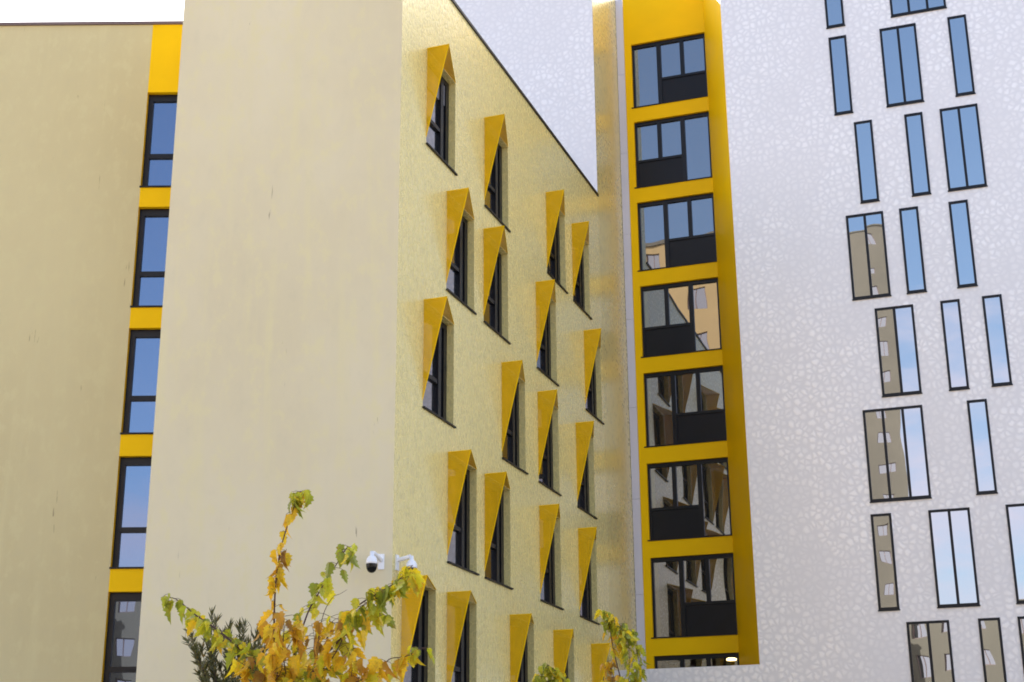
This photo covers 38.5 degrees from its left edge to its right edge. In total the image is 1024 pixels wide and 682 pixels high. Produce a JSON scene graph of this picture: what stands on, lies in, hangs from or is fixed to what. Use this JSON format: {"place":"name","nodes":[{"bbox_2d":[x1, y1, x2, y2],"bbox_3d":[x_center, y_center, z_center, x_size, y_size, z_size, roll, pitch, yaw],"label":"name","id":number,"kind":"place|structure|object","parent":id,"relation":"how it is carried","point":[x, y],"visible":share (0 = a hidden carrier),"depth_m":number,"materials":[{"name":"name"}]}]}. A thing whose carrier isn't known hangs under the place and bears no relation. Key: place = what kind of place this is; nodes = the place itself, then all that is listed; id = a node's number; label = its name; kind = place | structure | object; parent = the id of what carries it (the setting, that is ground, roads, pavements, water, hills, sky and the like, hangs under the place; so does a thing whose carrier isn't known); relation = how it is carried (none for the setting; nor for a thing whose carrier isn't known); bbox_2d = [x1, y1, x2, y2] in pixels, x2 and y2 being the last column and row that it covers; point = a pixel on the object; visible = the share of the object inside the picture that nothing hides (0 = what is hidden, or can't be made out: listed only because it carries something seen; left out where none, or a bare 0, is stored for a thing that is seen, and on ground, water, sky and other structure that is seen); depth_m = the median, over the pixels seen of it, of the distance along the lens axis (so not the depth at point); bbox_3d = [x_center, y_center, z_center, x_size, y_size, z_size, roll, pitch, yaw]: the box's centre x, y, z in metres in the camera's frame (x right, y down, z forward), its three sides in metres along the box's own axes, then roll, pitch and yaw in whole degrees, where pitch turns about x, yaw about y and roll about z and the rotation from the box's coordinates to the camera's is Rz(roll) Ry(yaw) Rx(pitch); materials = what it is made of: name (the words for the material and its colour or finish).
{"place":"outdoors","nodes":[
{"label":"outdoors","id":0,"kind":"place"},
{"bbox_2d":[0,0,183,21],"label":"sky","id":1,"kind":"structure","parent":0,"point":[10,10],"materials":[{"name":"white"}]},
{"label":"ground","id":2,"kind":"structure","parent":0,"visible":0},
{"bbox_2d":[181,605,268,681],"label":"willow leaved shrub","id":3,"kind":"object","parent":2,"relation":"on","point":[209,664],"visible":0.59,"depth_m":12.24,"materials":[{"name":"green plant"}]},
{"bbox_2d":[161,490,434,681],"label":"mulberry tree","id":4,"kind":"object","parent":2,"relation":"on","point":[299,668],"visible":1,"depth_m":9.67,"materials":[{"name":"yellow plant"}]},
{"bbox_2d":[0,0,610,681],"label":"cream apartment building","id":5,"kind":"structure","parent":2,"relation":"on","point":[260,260],"depth_m":29.98,"materials":[{"name":"paint"}]},
{"bbox_2d":[103,592,141,681],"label":"window","id":6,"kind":"structure","parent":5,"relation":"in","point":[123,625],"depth_m":29.32,"materials":[{"name":"grey glass"}]},
{"bbox_2d":[109,457,151,568],"bbox_3d":[-7.400,3.512,30.052,1.460,2.342,0.235,0,-18,0],"label":"window","id":7,"kind":"structure","parent":5,"relation":"in","point":[134,472],"depth_m":30.12,"materials":[{"name":"blue glass"}]},
{"bbox_2d":[120,329,160,434],"bbox_3d":[-7.421,0.854,30.933,1.460,2.342,0.235,0,-18,0],"label":"window","id":8,"kind":"structure","parent":5,"relation":"in","point":[144,345],"depth_m":31.00,"materials":[{"name":"blue glass"}]},
{"bbox_2d":[130,209,168,307],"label":"window","id":9,"kind":"structure","parent":5,"relation":"in","point":[148,292],"depth_m":31.88,"materials":[{"name":"blue glass"}]},
{"bbox_2d":[139,95,177,187],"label":"window","id":10,"kind":"structure","parent":5,"relation":"in","point":[161,115],"depth_m":32.77,"materials":[{"name":"blue glass"}]},
{"bbox_2d":[366,551,383,572],"bbox_3d":[-2.466,3.985,26.314,0.211,0.413,0.566,-4,-19,10],"label":"security camera","id":11,"kind":"object","parent":5,"relation":"attached to","point":[372,562],"visible":1,"depth_m":26.11,"materials":[{"name":"white plastic"}]},
{"bbox_2d":[395,554,416,570],"bbox_3d":[-1.916,4.092,26.675,0.408,0.423,0.210,-8,-20,21],"label":"security camera","id":12,"kind":"object","parent":5,"relation":"attached to","point":[409,563],"visible":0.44,"depth_m":26.68,"materials":[{"name":"white plastic"}]},
{"bbox_2d":[400,575,435,681],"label":"window","id":13,"kind":"structure","parent":5,"relation":"in","point":[414,614],"depth_m":27.43,"materials":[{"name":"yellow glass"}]},
{"bbox_2d":[422,296,456,427],"bbox_3d":[-1.361,0.468,29.831,0.757,2.269,1.693,-7,-19,19],"label":"window","id":14,"kind":"structure","parent":5,"relation":"in","point":[434,397],"depth_m":29.88,"materials":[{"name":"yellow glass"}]},
{"bbox_2d":[426,44,457,175],"bbox_3d":[-1.399,-4.947,31.644,0.757,2.269,1.693,-7,-19,19],"label":"window","id":15,"kind":"structure","parent":5,"relation":"in","point":[437,111],"depth_m":31.76,"materials":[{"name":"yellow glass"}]},
{"bbox_2d":[446,187,476,314],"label":"window","id":16,"kind":"structure","parent":5,"relation":"in","point":[457,225],"depth_m":31.81,"materials":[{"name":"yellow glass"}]},
{"bbox_2d":[446,590,476,681],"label":"window","id":17,"kind":"structure","parent":5,"relation":"in","point":[458,610],"depth_m":28.81,"materials":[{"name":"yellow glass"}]},
{"bbox_2d":[447,449,479,575],"bbox_3d":[-0.889,3.553,30.128,0.757,2.269,1.693,-7,-19,19],"label":"window","id":18,"kind":"structure","parent":5,"relation":"in","point":[458,535],"depth_m":30.17,"materials":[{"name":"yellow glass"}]},
{"bbox_2d":[483,225,510,344],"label":"window","id":19,"kind":"structure","parent":5,"relation":"in","point":[492,313],"depth_m":33.63,"materials":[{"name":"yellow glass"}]},
{"bbox_2d":[484,114,510,232],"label":"window","id":20,"kind":"structure","parent":5,"relation":"in","point":[492,150],"depth_m":34.73,"materials":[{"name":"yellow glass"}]},
{"bbox_2d":[485,472,513,589],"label":"window","id":21,"kind":"structure","parent":5,"relation":"in","point":[494,495],"depth_m":31.97,"materials":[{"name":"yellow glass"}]},
{"bbox_2d":[501,360,528,474],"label":"window","id":22,"kind":"structure","parent":5,"relation":"in","point":[511,372],"depth_m":33.48,"materials":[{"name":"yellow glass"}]},
{"bbox_2d":[510,613,533,681],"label":"window","id":23,"kind":"structure","parent":5,"relation":"in","point":[518,629],"depth_m":32.02,"materials":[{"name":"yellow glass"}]},
{"bbox_2d":[536,279,559,386],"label":"window","id":24,"kind":"structure","parent":5,"relation":"in","point":[543,333],"depth_m":36.65,"materials":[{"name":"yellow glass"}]},
{"bbox_2d":[538,389,561,495],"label":"window","id":25,"kind":"structure","parent":5,"relation":"in","point":[545,430],"depth_m":35.75,"materials":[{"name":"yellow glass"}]},
{"bbox_2d":[539,504,563,609],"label":"window","id":26,"kind":"structure","parent":5,"relation":"in","point":[547,518],"depth_m":34.81,"materials":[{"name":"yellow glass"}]},
{"bbox_2d":[546,189,568,293],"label":"window","id":27,"kind":"structure","parent":5,"relation":"in","point":[552,214],"depth_m":38.37,"materials":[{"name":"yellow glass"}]},
{"bbox_2d":[553,629,573,678],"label":"window","id":28,"kind":"structure","parent":5,"relation":"in","point":[561,638],"depth_m":34.68,"materials":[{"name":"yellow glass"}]},
{"bbox_2d":[572,221,592,319],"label":"window","id":29,"kind":"structure","parent":5,"relation":"in","point":[577,248],"depth_m":40.31,"materials":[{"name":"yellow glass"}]},
{"bbox_2d":[576,421,597,518],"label":"window","id":30,"kind":"structure","parent":5,"relation":"in","point":[582,442],"depth_m":38.48,"materials":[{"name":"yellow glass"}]},
{"bbox_2d":[578,527,599,624],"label":"window","id":31,"kind":"structure","parent":5,"relation":"in","point":[586,536],"depth_m":37.60,"materials":[{"name":"yellow metal"}]},
{"bbox_2d":[584,328,604,424],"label":"window","id":32,"kind":"structure","parent":5,"relation":"in","point":[589,350],"depth_m":40.23,"materials":[{"name":"yellow metal"}]},
{"bbox_2d":[591,643,609,681],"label":"window","id":33,"kind":"structure","parent":5,"relation":"in","point":[598,653],"depth_m":37.47,"materials":[{"name":"yellow metal"}]},
{"bbox_2d":[532,609,650,681],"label":"mulberry tree","id":34,"kind":"object","parent":2,"relation":"on","point":[611,625],"visible":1,"depth_m":17.13,"materials":[{"name":"yellow plant"}]},
{"bbox_2d":[455,0,1023,681],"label":"white apartment building","id":35,"kind":"structure","parent":2,"relation":"on","point":[811,234],"depth_m":40.82,"materials":[{"name":"concrete"}]},
{"bbox_2d":[632,33,707,108],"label":"window","id":36,"kind":"structure","parent":35,"relation":"in","point":[670,70],"depth_m":47.20,"materials":[{"name":"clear glass"}]},
{"bbox_2d":[634,112,711,188],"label":"window","id":37,"kind":"structure","parent":35,"relation":"in","point":[673,149],"depth_m":46.31,"materials":[{"name":"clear glass"}]},
{"bbox_2d":[638,193,716,271],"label":"window","id":38,"kind":"structure","parent":35,"relation":"in","point":[676,232],"depth_m":45.44,"materials":[{"name":"clear glass"}]},
{"bbox_2d":[641,278,721,357],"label":"window","id":39,"kind":"structure","parent":35,"relation":"in","point":[680,317],"depth_m":44.55,"materials":[{"name":"clear glass"}]},
{"bbox_2d":[644,366,726,447],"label":"window","id":40,"kind":"structure","parent":35,"relation":"in","point":[687,406],"depth_m":43.67,"materials":[{"name":"black glass"}]},
{"bbox_2d":[647,457,731,540],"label":"window","id":41,"kind":"structure","parent":35,"relation":"in","point":[688,499],"depth_m":42.78,"materials":[{"name":"black glass"}]},
{"bbox_2d":[651,553,737,638],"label":"window","id":42,"kind":"structure","parent":35,"relation":"in","point":[693,596],"depth_m":41.90,"materials":[{"name":"black glass"}]},
{"bbox_2d":[654,653,738,668],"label":"window","id":43,"kind":"structure","parent":35,"relation":"in","point":[708,657],"depth_m":41.32,"materials":[{"name":"black metal"}]},
{"bbox_2d":[824,0,844,28],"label":"window","id":44,"kind":"structure","parent":35,"relation":"in","point":[834,12],"depth_m":42.66,"materials":[{"name":"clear glass"}]},
{"bbox_2d":[828,35,853,115],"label":"window","id":45,"kind":"structure","parent":35,"relation":"in","point":[841,86],"depth_m":42.02,"materials":[{"name":"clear glass"}]},
{"bbox_2d":[854,119,879,203],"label":"window","id":46,"kind":"structure","parent":35,"relation":"in","point":[864,140],"depth_m":40.98,"materials":[{"name":"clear glass"}]},
{"bbox_2d":[846,211,891,300],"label":"window","id":47,"kind":"structure","parent":35,"relation":"in","point":[869,271],"depth_m":40.17,"materials":[{"name":"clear glass"}]},
{"bbox_2d":[870,513,899,611],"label":"window","id":48,"kind":"structure","parent":35,"relation":"in","point":[881,524],"depth_m":37.60,"materials":[{"name":"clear glass"}]},
{"bbox_2d":[862,405,931,502],"bbox_3d":[10.053,2.954,38.344,1.567,2.499,0.125,-7,-19,18],"label":"window","id":49,"kind":"structure","parent":35,"relation":"in","point":[895,441],"depth_m":38.32,"materials":[{"name":"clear glass"}]},
{"bbox_2d":[874,304,922,397],"bbox_3d":[10.300,0.265,39.138,1.043,2.499,0.125,-7,-19,18],"label":"window","id":50,"kind":"structure","parent":35,"relation":"in","point":[895,325],"depth_m":39.11,"materials":[{"name":"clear glass"}]},
{"bbox_2d":[879,23,923,107],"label":"window","id":51,"kind":"structure","parent":35,"relation":"in","point":[899,44],"depth_m":41.50,"materials":[{"name":"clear glass"}]},
{"bbox_2d":[899,206,926,293],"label":"window","id":52,"kind":"structure","parent":35,"relation":"in","point":[909,216],"depth_m":39.80,"materials":[{"name":"clear glass"}]},
{"bbox_2d":[904,112,930,196],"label":"window","id":53,"kind":"structure","parent":35,"relation":"in","point":[914,126],"depth_m":40.56,"materials":[{"name":"blue glass"}]},
{"bbox_2d":[890,0,946,17],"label":"window","id":54,"kind":"structure","parent":35,"relation":"in","point":[898,8],"depth_m":41.90,"materials":[{"name":"blue glass"}]},
{"bbox_2d":[906,620,954,681],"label":"window","id":55,"kind":"structure","parent":35,"relation":"in","point":[929,642],"depth_m":36.60,"materials":[{"name":"beige glass"}]},
{"bbox_2d":[928,507,980,607],"bbox_3d":[11.175,5.483,37.102,1.048,2.499,0.125,-7,-19,18],"label":"window","id":56,"kind":"structure","parent":35,"relation":"in","point":[955,574],"depth_m":37.08,"materials":[{"name":"blue glass"}]},
{"bbox_2d":[940,299,969,390],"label":"window","id":57,"kind":"structure","parent":35,"relation":"in","point":[950,309],"depth_m":38.66,"materials":[{"name":"blue glass"}]},
{"bbox_2d":[947,14,975,96],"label":"window","id":58,"kind":"structure","parent":35,"relation":"in","point":[957,25],"depth_m":40.99,"materials":[{"name":"blue glass"}]},
{"bbox_2d":[948,199,977,288],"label":"window","id":59,"kind":"structure","parent":35,"relation":"in","point":[958,210],"depth_m":39.39,"materials":[{"name":"blue glass"}]},
{"bbox_2d":[939,103,987,191],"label":"window","id":60,"kind":"structure","parent":35,"relation":"in","point":[960,125],"depth_m":40.19,"materials":[{"name":"blue glass"}]},
{"bbox_2d":[967,399,997,494],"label":"window","id":61,"kind":"structure","parent":35,"relation":"in","point":[982,452],"depth_m":37.65,"materials":[{"name":"blue glass"}]},
{"bbox_2d":[978,617,1006,681],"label":"window","id":62,"kind":"structure","parent":35,"relation":"in","point":[991,642],"depth_m":36.13,"materials":[{"name":"beige glass"}]},
{"bbox_2d":[982,294,1012,386],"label":"window","id":63,"kind":"structure","parent":35,"relation":"in","point":[999,362],"depth_m":38.33,"materials":[{"name":"blue glass"}]},
{"bbox_2d":[1005,503,1023,603],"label":"window","id":64,"kind":"structure","parent":35,"relation":"in","point":[1015,512],"depth_m":36.68,"materials":[{"name":"blue glass"}]},
{"bbox_2d":[1017,616,1023,670],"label":"window","id":65,"kind":"structure","parent":35,"relation":"in","point":[1020,618],"depth_m":36.02,"materials":[{"name":"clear glass"}]}
]}

